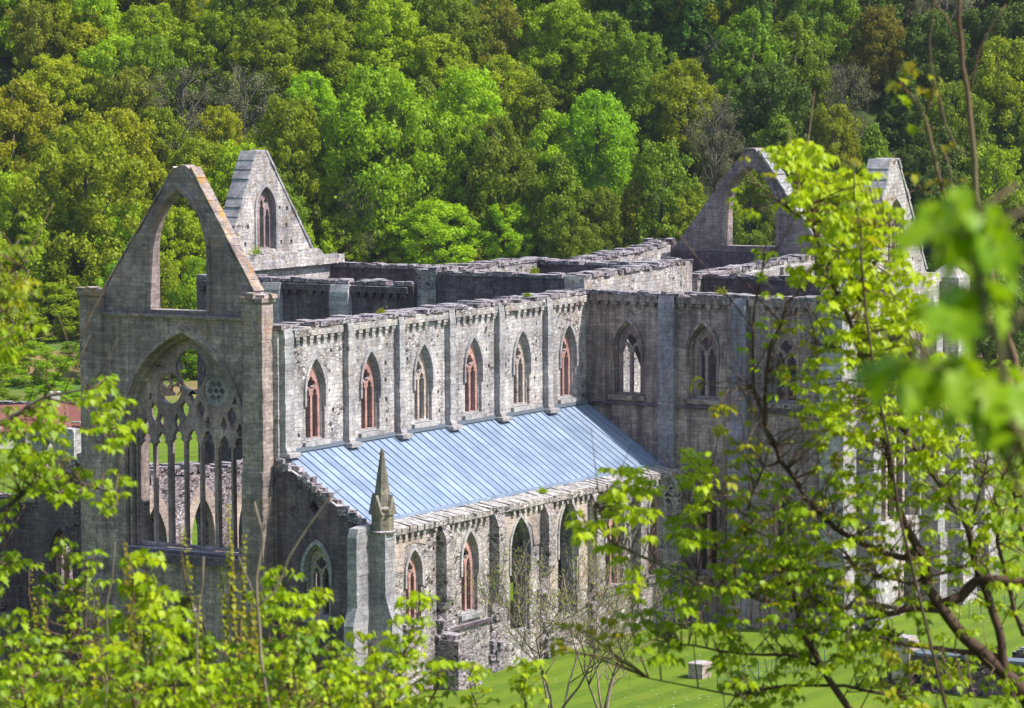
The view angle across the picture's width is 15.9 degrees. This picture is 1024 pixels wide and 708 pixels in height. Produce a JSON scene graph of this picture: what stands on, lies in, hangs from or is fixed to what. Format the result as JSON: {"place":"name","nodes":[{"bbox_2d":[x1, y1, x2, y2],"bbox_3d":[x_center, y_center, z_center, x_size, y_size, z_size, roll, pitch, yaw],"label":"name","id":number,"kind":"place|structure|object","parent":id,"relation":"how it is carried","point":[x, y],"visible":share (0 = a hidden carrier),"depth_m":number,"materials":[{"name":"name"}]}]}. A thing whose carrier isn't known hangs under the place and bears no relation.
{"place":"outdoors","nodes":[
{"label":"outdoors","id":0,"kind":"place"},
{"bbox_2d":[0,0,1023,707],"bbox_3d":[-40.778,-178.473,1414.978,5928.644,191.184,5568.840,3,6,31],"label":"ground","id":1,"kind":"structure","parent":0,"point":[642,692],"depth_m":223.03,"materials":[{"name":"green plant"}]},
{"bbox_2d":[0,76,67,225],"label":"woodland tree","id":2,"kind":"object","parent":1,"relation":"on","point":[20,113],"visible":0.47,"depth_m":462.31,"materials":[{"name":"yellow plant"}]},
{"bbox_2d":[3,0,70,92],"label":"woodland tree","id":3,"kind":"object","parent":1,"relation":"on","point":[37,34],"visible":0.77,"depth_m":489.65,"materials":[{"name":"green plant"}]},
{"bbox_2d":[0,169,77,315],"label":"woodland tree","id":4,"kind":"object","parent":1,"relation":"on","point":[32,224],"visible":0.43,"depth_m":445.02,"materials":[{"name":"green plant"}]},
{"bbox_2d":[0,340,78,387],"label":"shrub","id":5,"kind":"object","parent":1,"relation":"on","point":[18,369],"visible":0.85,"depth_m":398.12,"materials":[{"name":"green plant"}]},
{"bbox_2d":[0,652,85,707],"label":"sycamore sapling","id":6,"kind":"object","parent":1,"relation":"on","point":[43,695],"visible":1,"depth_m":13.02,"materials":[{"name":"green plant"}]},
{"bbox_2d":[11,281,79,339],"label":"shrub","id":7,"kind":"object","parent":1,"relation":"on","point":[70,301],"visible":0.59,"depth_m":439.26,"materials":[{"name":"green plant"}]},
{"bbox_2d":[0,607,94,707],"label":"sycamore sapling","id":8,"kind":"object","parent":1,"relation":"on","point":[29,640],"visible":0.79,"depth_m":13.72,"materials":[{"name":"green plant"}]},
{"bbox_2d":[18,53,109,134],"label":"woodland tree","id":9,"kind":"object","parent":1,"relation":"on","point":[60,75],"visible":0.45,"depth_m":476.03,"materials":[{"name":"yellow plant"}]},
{"bbox_2d":[2,537,137,707],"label":"sycamore sapling","id":10,"kind":"object","parent":1,"relation":"on","point":[73,620],"visible":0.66,"depth_m":15.07,"materials":[{"name":"green plant"}]},
{"bbox_2d":[0,202,148,597],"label":"sycamore tree","id":11,"kind":"object","parent":1,"relation":"on","point":[17,291],"visible":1,"depth_m":15.02,"materials":[{"name":"green plant"}]},
{"bbox_2d":[9,120,165,311],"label":"woodland tree","id":12,"kind":"object","parent":1,"relation":"on","point":[56,170],"visible":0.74,"depth_m":445.31,"materials":[{"name":"green plant"}]},
{"bbox_2d":[53,7,121,103],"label":"woodland tree","id":13,"kind":"object","parent":1,"relation":"on","point":[73,42],"visible":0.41,"depth_m":487.71,"materials":[{"name":"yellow plant"}]},
{"bbox_2d":[66,33,144,120],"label":"woodland tree","id":14,"kind":"object","parent":1,"relation":"on","point":[97,57],"visible":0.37,"depth_m":479.99,"materials":[{"name":"green plant"}]},
{"bbox_2d":[69,106,156,212],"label":"woodland tree","id":15,"kind":"object","parent":1,"relation":"on","point":[128,126],"visible":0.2,"depth_m":460.33,"materials":[{"name":"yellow plant"}]},
{"bbox_2d":[92,63,161,157],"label":"woodland tree","id":16,"kind":"object","parent":1,"relation":"on","point":[129,80],"visible":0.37,"depth_m":472.87,"materials":[{"name":"green plant"}]},
{"bbox_2d":[99,649,195,707],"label":"sycamore sapling","id":17,"kind":"object","parent":1,"relation":"on","point":[149,671],"visible":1,"depth_m":13.00,"materials":[{"name":"green plant"}]},
{"bbox_2d":[80,543,216,707],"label":"sycamore sapling","id":18,"kind":"object","parent":1,"relation":"on","point":[146,606],"visible":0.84,"depth_m":13.66,"materials":[{"name":"green plant"}]},
{"bbox_2d":[105,2,192,96],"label":"woodland tree","id":19,"kind":"object","parent":1,"relation":"on","point":[150,16],"visible":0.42,"depth_m":490.20,"materials":[{"name":"green plant"}]},
{"bbox_2d":[100,33,198,151],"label":"woodland tree","id":20,"kind":"object","parent":1,"relation":"on","point":[159,58],"visible":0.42,"depth_m":477.59,"materials":[{"name":"green plant"}]},
{"bbox_2d":[85,596,235,707],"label":"sycamore sapling","id":21,"kind":"object","parent":1,"relation":"on","point":[183,628],"visible":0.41,"depth_m":14.02,"materials":[{"name":"green plant"}]},
{"bbox_2d":[136,104,192,196],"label":"woodland tree","id":22,"kind":"object","parent":1,"relation":"on","point":[161,116],"visible":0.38,"depth_m":469.63,"materials":[{"name":"green plant"}]},
{"bbox_2d":[160,205,205,297],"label":"woodland tree","id":23,"kind":"object","parent":1,"relation":"on","point":[176,232],"visible":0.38,"depth_m":451.75,"materials":[{"name":"green plant"}]},
{"bbox_2d":[133,59,237,161],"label":"woodland tree","id":24,"kind":"object","parent":1,"relation":"on","point":[189,115],"visible":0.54,"depth_m":472.96,"materials":[{"name":"grey plant"}]},
{"bbox_2d":[150,134,234,241],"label":"woodland tree","id":25,"kind":"object","parent":1,"relation":"on","point":[199,149],"visible":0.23,"depth_m":462.90,"materials":[{"name":"green plant"}]},
{"bbox_2d":[181,103,246,187],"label":"woodland tree","id":26,"kind":"object","parent":1,"relation":"on","point":[221,128],"visible":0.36,"depth_m":472.22,"materials":[{"name":"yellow plant"}]},
{"bbox_2d":[173,10,255,105],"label":"woodland tree","id":27,"kind":"object","parent":1,"relation":"on","point":[196,42],"visible":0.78,"depth_m":489.95,"materials":[{"name":"green plant"}]},
{"bbox_2d":[104,486,342,707],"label":"dead sapling","id":28,"kind":"object","parent":1,"relation":"on","point":[255,595],"visible":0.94,"depth_m":13.62,"materials":[{"name":"brown wood"}]},
{"bbox_2d":[182,660,270,707],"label":"sycamore sapling","id":29,"kind":"object","parent":1,"relation":"on","point":[211,684],"visible":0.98,"depth_m":12.93,"materials":[{"name":"green plant"}]},
{"bbox_2d":[216,504,246,706],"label":"sycamore sapling","id":30,"kind":"object","parent":1,"relation":"on","point":[241,611],"visible":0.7,"depth_m":15.82,"materials":[{"name":"green plant"}]},
{"bbox_2d":[187,139,292,249],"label":"woodland tree","id":31,"kind":"object","parent":1,"relation":"on","point":[225,161],"visible":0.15,"depth_m":456.14,"materials":[{"name":"green plant"}]},
{"bbox_2d":[200,61,281,146],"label":"woodland tree","id":32,"kind":"object","parent":1,"relation":"on","point":[244,108],"visible":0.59,"depth_m":477.07,"materials":[{"name":"grey plant"}]},
{"bbox_2d":[196,0,306,83],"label":"woodland tree","id":33,"kind":"object","parent":1,"relation":"on","point":[283,10],"visible":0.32,"depth_m":493.92,"materials":[{"name":"green plant"}]},
{"bbox_2d":[221,17,309,120],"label":"woodland tree","id":34,"kind":"object","parent":1,"relation":"on","point":[284,44],"visible":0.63,"depth_m":486.69,"materials":[{"name":"green plant"}]},
{"bbox_2d":[236,594,331,707],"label":"sycamore sapling","id":35,"kind":"object","parent":1,"relation":"on","point":[268,661],"visible":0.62,"depth_m":13.90,"materials":[{"name":"green plant"}]},
{"bbox_2d":[243,89,337,244],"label":"woodland tree","id":36,"kind":"object","parent":1,"relation":"on","point":[304,133],"visible":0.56,"depth_m":459.92,"materials":[{"name":"green plant"}]},
{"bbox_2d":[221,565,364,707],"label":"sycamore sapling","id":37,"kind":"object","parent":1,"relation":"on","point":[276,611],"visible":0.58,"depth_m":14.40,"materials":[{"name":"green plant"}]},
{"bbox_2d":[232,630,362,707],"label":"sycamore sapling","id":38,"kind":"object","parent":1,"relation":"on","point":[306,649],"visible":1,"depth_m":13.24,"materials":[{"name":"green plant"}]},
{"bbox_2d":[254,586,366,707],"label":"sycamore sapling","id":39,"kind":"object","parent":1,"relation":"on","point":[335,643],"visible":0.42,"depth_m":15.16,"materials":[{"name":"green plant"}]},
{"bbox_2d":[282,70,339,152],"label":"woodland tree","id":40,"kind":"object","parent":1,"relation":"on","point":[325,100],"visible":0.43,"depth_m":481.25,"materials":[{"name":"green plant"}]},
{"bbox_2d":[275,11,376,114],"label":"woodland tree","id":41,"kind":"object","parent":1,"relation":"on","point":[320,40],"visible":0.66,"depth_m":488.31,"materials":[{"name":"green plant"}]},
{"bbox_2d":[314,213,378,262],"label":"woodland tree","id":42,"kind":"object","parent":1,"relation":"on","point":[328,227],"visible":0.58,"depth_m":457.69,"materials":[{"name":"green plant"}]},
{"bbox_2d":[326,630,420,707],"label":"sycamore sapling","id":43,"kind":"object","parent":1,"relation":"on","point":[376,658],"visible":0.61,"depth_m":14.74,"materials":[{"name":"green plant"}]},
{"bbox_2d":[317,58,452,258],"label":"woodland tree","id":44,"kind":"object","parent":1,"relation":"on","point":[387,84],"visible":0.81,"depth_m":459.77,"materials":[{"name":"green plant"}]},
{"bbox_2d":[334,0,439,103],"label":"woodland tree","id":45,"kind":"object","parent":1,"relation":"on","point":[384,29],"visible":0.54,"depth_m":490.00,"materials":[{"name":"green plant"}]},
{"bbox_2d":[335,102,444,245],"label":"woodland tree","id":46,"kind":"object","parent":1,"relation":"on","point":[397,115],"visible":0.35,"depth_m":462.67,"materials":[{"name":"green plant"}]},
{"bbox_2d":[336,590,461,707],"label":"sycamore sapling","id":47,"kind":"object","parent":1,"relation":"on","point":[434,664],"visible":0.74,"depth_m":15.43,"materials":[{"name":"green plant"}]},
{"bbox_2d":[376,197,491,264],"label":"woodland tree","id":48,"kind":"object","parent":1,"relation":"on","point":[436,232],"visible":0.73,"depth_m":456.39,"materials":[{"name":"green plant"}]},
{"bbox_2d":[402,31,478,115],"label":"woodland tree","id":49,"kind":"object","parent":1,"relation":"on","point":[430,55],"visible":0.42,"depth_m":488.66,"materials":[{"name":"green plant"}]},
{"bbox_2d":[400,0,502,90],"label":"woodland tree","id":50,"kind":"object","parent":1,"relation":"on","point":[455,18],"visible":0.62,"depth_m":494.54,"materials":[{"name":"green plant"}]},
{"bbox_2d":[426,111,505,245],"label":"woodland tree","id":51,"kind":"object","parent":1,"relation":"on","point":[461,127],"visible":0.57,"depth_m":464.31,"materials":[{"name":"green plant"}]},
{"bbox_2d":[423,62,509,192],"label":"woodland tree","id":52,"kind":"object","parent":1,"relation":"on","point":[482,88],"visible":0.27,"depth_m":473.37,"materials":[{"name":"green plant"}]},
{"bbox_2d":[452,113,541,256],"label":"woodland tree","id":53,"kind":"object","parent":1,"relation":"on","point":[494,149],"visible":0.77,"depth_m":461.77,"materials":[{"name":"green plant"}]},
{"bbox_2d":[463,0,531,72],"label":"woodland tree","id":54,"kind":"object","parent":1,"relation":"on","point":[507,11],"visible":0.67,"depth_m":498.05,"materials":[{"name":"green plant"}]},
{"bbox_2d":[0,148,998,703],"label":"abbey ruin","id":55,"kind":"object","parent":1,"relation":"on","point":[440,422],"visible":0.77,"depth_m":220.85,"materials":[{"name":"grey stone"}]},
{"bbox_2d":[120,327,242,568],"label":"great window","id":56,"kind":"structure","parent":55,"relation":"in","point":[217,411],"depth_m":210.67,"materials":[{"name":"grey stone"}]},
{"bbox_2d":[303,354,330,447],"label":"window","id":57,"kind":"structure","parent":55,"relation":"in","point":[315,372],"depth_m":210.72,"materials":[{"name":"grey stone"}]},
{"bbox_2d":[359,347,385,437],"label":"window","id":58,"kind":"structure","parent":55,"relation":"in","point":[371,366],"depth_m":215.67,"materials":[{"name":"grey stone"}]},
{"bbox_2d":[412,340,437,428],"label":"window","id":59,"kind":"structure","parent":55,"relation":"in","point":[424,360],"depth_m":220.57,"materials":[{"name":"grey stone"}]},
{"bbox_2d":[459,527,482,620],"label":"window","id":60,"kind":"structure","parent":55,"relation":"in","point":[470,544],"depth_m":213.29,"materials":[{"name":"grey stone"}]},
{"bbox_2d":[462,333,486,420],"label":"window","id":61,"kind":"structure","parent":55,"relation":"in","point":[474,351],"depth_m":225.36,"materials":[{"name":"grey stone"}]},
{"bbox_2d":[608,317,645,400],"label":"window","id":62,"kind":"structure","parent":55,"relation":"in","point":[631,328],"depth_m":235.60,"materials":[{"name":"grey stone"}]},
{"bbox_2d":[683,320,721,404],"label":"window","id":63,"kind":"structure","parent":55,"relation":"in","point":[707,331],"depth_m":232.74,"materials":[{"name":"grey stone"}]},
{"bbox_2d":[449,657,549,707],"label":"sycamore sapling","id":64,"kind":"object","parent":1,"relation":"on","point":[475,670],"visible":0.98,"depth_m":16.98,"materials":[{"name":"green plant"}]},
{"bbox_2d":[464,202,537,260],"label":"woodland tree","id":65,"kind":"object","parent":1,"relation":"on","point":[519,219],"visible":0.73,"depth_m":459.65,"materials":[{"name":"green plant"}]},
{"bbox_2d":[470,53,537,154],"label":"woodland tree","id":66,"kind":"object","parent":1,"relation":"on","point":[508,81],"visible":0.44,"depth_m":482.98,"materials":[{"name":"green plant"}]},
{"bbox_2d":[507,76,566,178],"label":"woodland tree","id":67,"kind":"object","parent":1,"relation":"on","point":[542,102],"visible":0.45,"depth_m":480.72,"materials":[{"name":"green plant"}]},
{"bbox_2d":[521,109,589,196],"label":"woodland tree","id":68,"kind":"object","parent":1,"relation":"on","point":[545,131],"visible":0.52,"depth_m":473.50,"materials":[{"name":"green plant"}]},
{"bbox_2d":[511,0,613,102],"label":"woodland tree","id":69,"kind":"object","parent":1,"relation":"on","point":[533,58],"visible":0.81,"depth_m":494.94,"materials":[{"name":"green plant"}]},
{"bbox_2d":[449,526,677,707],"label":"ash tree","id":70,"kind":"object","parent":1,"relation":"on","point":[550,632],"visible":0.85,"depth_m":75.19,"materials":[{"name":"grey plant"}]},
{"bbox_2d":[525,151,604,259],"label":"woodland tree","id":71,"kind":"object","parent":1,"relation":"on","point":[561,197],"visible":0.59,"depth_m":458.37,"materials":[{"name":"green plant"}]},
{"bbox_2d":[543,210,605,258],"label":"woodland tree","id":72,"kind":"object","parent":1,"relation":"on","point":[582,239],"visible":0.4,"depth_m":453.30,"materials":[{"name":"green plant"}]},
{"bbox_2d":[546,88,640,209],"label":"woodland tree","id":73,"kind":"object","parent":1,"relation":"on","point":[617,127],"visible":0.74,"depth_m":472.96,"materials":[{"name":"green plant"}]},
{"bbox_2d":[566,184,624,253],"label":"woodland tree","id":74,"kind":"object","parent":1,"relation":"on","point":[604,203],"visible":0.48,"depth_m":458.07,"materials":[{"name":"green plant"}]},
{"bbox_2d":[572,10,644,103],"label":"woodland tree","id":75,"kind":"object","parent":1,"relation":"on","point":[617,27],"visible":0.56,"depth_m":495.22,"materials":[{"name":"green plant"}]},
{"bbox_2d":[510,542,708,707],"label":"ash tree","id":76,"kind":"object","parent":1,"relation":"on","point":[611,684],"visible":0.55,"depth_m":78.76,"materials":[{"name":"grey plant"}]},
{"bbox_2d":[599,68,678,162],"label":"woodland tree","id":77,"kind":"object","parent":1,"relation":"on","point":[641,91],"visible":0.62,"depth_m":483.73,"materials":[{"name":"green plant"}]},
{"bbox_2d":[605,31,686,133],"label":"woodland tree","id":78,"kind":"object","parent":1,"relation":"on","point":[626,48],"visible":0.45,"depth_m":489.96,"materials":[{"name":"green plant"}]},
{"bbox_2d":[620,137,704,243],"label":"woodland tree","id":79,"kind":"object","parent":1,"relation":"on","point":[646,174],"visible":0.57,"depth_m":459.64,"materials":[{"name":"green plant"}]},
{"bbox_2d":[634,0,732,65],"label":"woodland tree","id":80,"kind":"object","parent":1,"relation":"on","point":[667,34],"visible":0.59,"depth_m":502.52,"materials":[{"name":"green plant"}]},
{"bbox_2d":[646,56,729,174],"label":"woodland tree","id":81,"kind":"object","parent":1,"relation":"on","point":[686,87],"visible":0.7,"depth_m":482.45,"materials":[{"name":"green plant"}]},
{"bbox_2d":[657,0,718,83],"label":"woodland tree","id":82,"kind":"object","parent":1,"relation":"on","point":[696,17],"visible":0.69,"depth_m":500.37,"materials":[{"name":"green plant"}]},
{"bbox_2d":[683,84,747,199],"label":"woodland tree","id":83,"kind":"object","parent":1,"relation":"on","point":[715,170],"visible":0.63,"depth_m":473.83,"materials":[{"name":"grey plant"}]},
{"bbox_2d":[727,164,785,245],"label":"woodland tree","id":84,"kind":"object","parent":1,"relation":"on","point":[742,236],"visible":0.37,"depth_m":460.88,"materials":[{"name":"green plant"}]},
{"bbox_2d":[705,6,809,140],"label":"woodland tree","id":85,"kind":"object","parent":1,"relation":"on","point":[743,42],"visible":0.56,"depth_m":488.21,"materials":[{"name":"green plant"}]},
{"bbox_2d":[720,61,814,180],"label":"woodland tree","id":86,"kind":"object","parent":1,"relation":"on","point":[753,94],"visible":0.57,"depth_m":481.82,"materials":[{"name":"green plant"}]},
{"bbox_2d":[546,91,1023,707],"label":"sycamore tree","id":87,"kind":"object","parent":1,"relation":"on","point":[796,157],"visible":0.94,"depth_m":15.51,"materials":[{"name":"green plant"}]},
{"bbox_2d":[754,13,850,137],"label":"woodland tree","id":88,"kind":"object","parent":1,"relation":"on","point":[793,26],"visible":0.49,"depth_m":489.86,"materials":[{"name":"green plant"}]},
{"bbox_2d":[783,0,861,69],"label":"woodland tree","id":89,"kind":"object","parent":1,"relation":"on","point":[829,33],"visible":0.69,"depth_m":504.73,"materials":[{"name":"green plant"}]},
{"bbox_2d":[808,102,864,171],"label":"woodland tree","id":90,"kind":"object","parent":1,"relation":"on","point":[824,119],"visible":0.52,"depth_m":481.65,"materials":[{"name":"green plant"}]},
{"bbox_2d":[805,55,881,166],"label":"woodland tree","id":91,"kind":"object","parent":1,"relation":"on","point":[843,91],"visible":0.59,"depth_m":485.86,"materials":[{"name":"grey plant"}]},
{"bbox_2d":[839,1,910,101],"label":"woodland tree","id":92,"kind":"object","parent":1,"relation":"on","point":[873,44],"visible":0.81,"depth_m":500.55,"materials":[{"name":"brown plant"}]},
{"bbox_2d":[839,158,947,707],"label":"sycamore sapling","id":93,"kind":"object","parent":1,"relation":"on","point":[855,221],"visible":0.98,"depth_m":14.05,"materials":[{"name":"green wood"}]},
{"bbox_2d":[875,69,928,144],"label":"woodland tree","id":94,"kind":"object","parent":1,"relation":"on","point":[889,121],"visible":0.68,"depth_m":493.16,"materials":[{"name":"green plant"}]},
{"bbox_2d":[842,183,1023,500],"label":"sycamore sapling","id":95,"kind":"object","parent":1,"relation":"on","point":[992,407],"visible":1,"depth_m":3.29,"materials":[{"name":"green plant"}]},
{"bbox_2d":[891,124,978,238],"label":"woodland tree","id":96,"kind":"object","parent":1,"relation":"on","point":[916,153],"visible":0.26,"depth_m":469.10,"materials":[{"name":"green plant"}]},
{"bbox_2d":[895,8,979,111],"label":"woodland tree","id":97,"kind":"object","parent":1,"relation":"on","point":[942,35],"visible":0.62,"depth_m":498.72,"materials":[{"name":"green plant"}]},
{"bbox_2d":[885,0,1019,386],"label":"budding tree","id":98,"kind":"object","parent":1,"relation":"on","point":[913,129],"visible":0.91,"depth_m":10.97,"materials":[{"name":"brown plant"}]},
{"bbox_2d":[911,77,1003,194],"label":"woodland tree","id":99,"kind":"object","parent":1,"relation":"on","point":[958,123],"visible":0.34,"depth_m":477.48,"materials":[{"name":"green plant"}]},
{"bbox_2d":[891,634,1023,699],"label":"boundary wall","id":100,"kind":"structure","parent":1,"relation":"on","point":[918,654],"depth_m":208.07,"materials":[{"name":"grey"}]},
{"bbox_2d":[955,33,1023,158],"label":"woodland tree","id":101,"kind":"object","parent":1,"relation":"on","point":[987,83],"visible":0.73,"depth_m":489.94,"materials":[{"name":"green plant"}]},
{"bbox_2d":[956,144,1023,253],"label":"woodland tree","id":102,"kind":"object","parent":1,"relation":"on","point":[1005,178],"visible":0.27,"depth_m":465.95,"materials":[{"name":"green plant"}]},
{"bbox_2d":[968,1,1023,122],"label":"woodland tree","id":103,"kind":"object","parent":1,"relation":"on","point":[1002,24],"visible":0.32,"depth_m":499.23,"materials":[{"name":"green plant"}]},
{"bbox_2d":[970,263,1023,372],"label":"woodland tree","id":104,"kind":"object","parent":1,"relation":"on","point":[983,345],"visible":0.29,"depth_m":404.27,"materials":[{"name":"green plant"}]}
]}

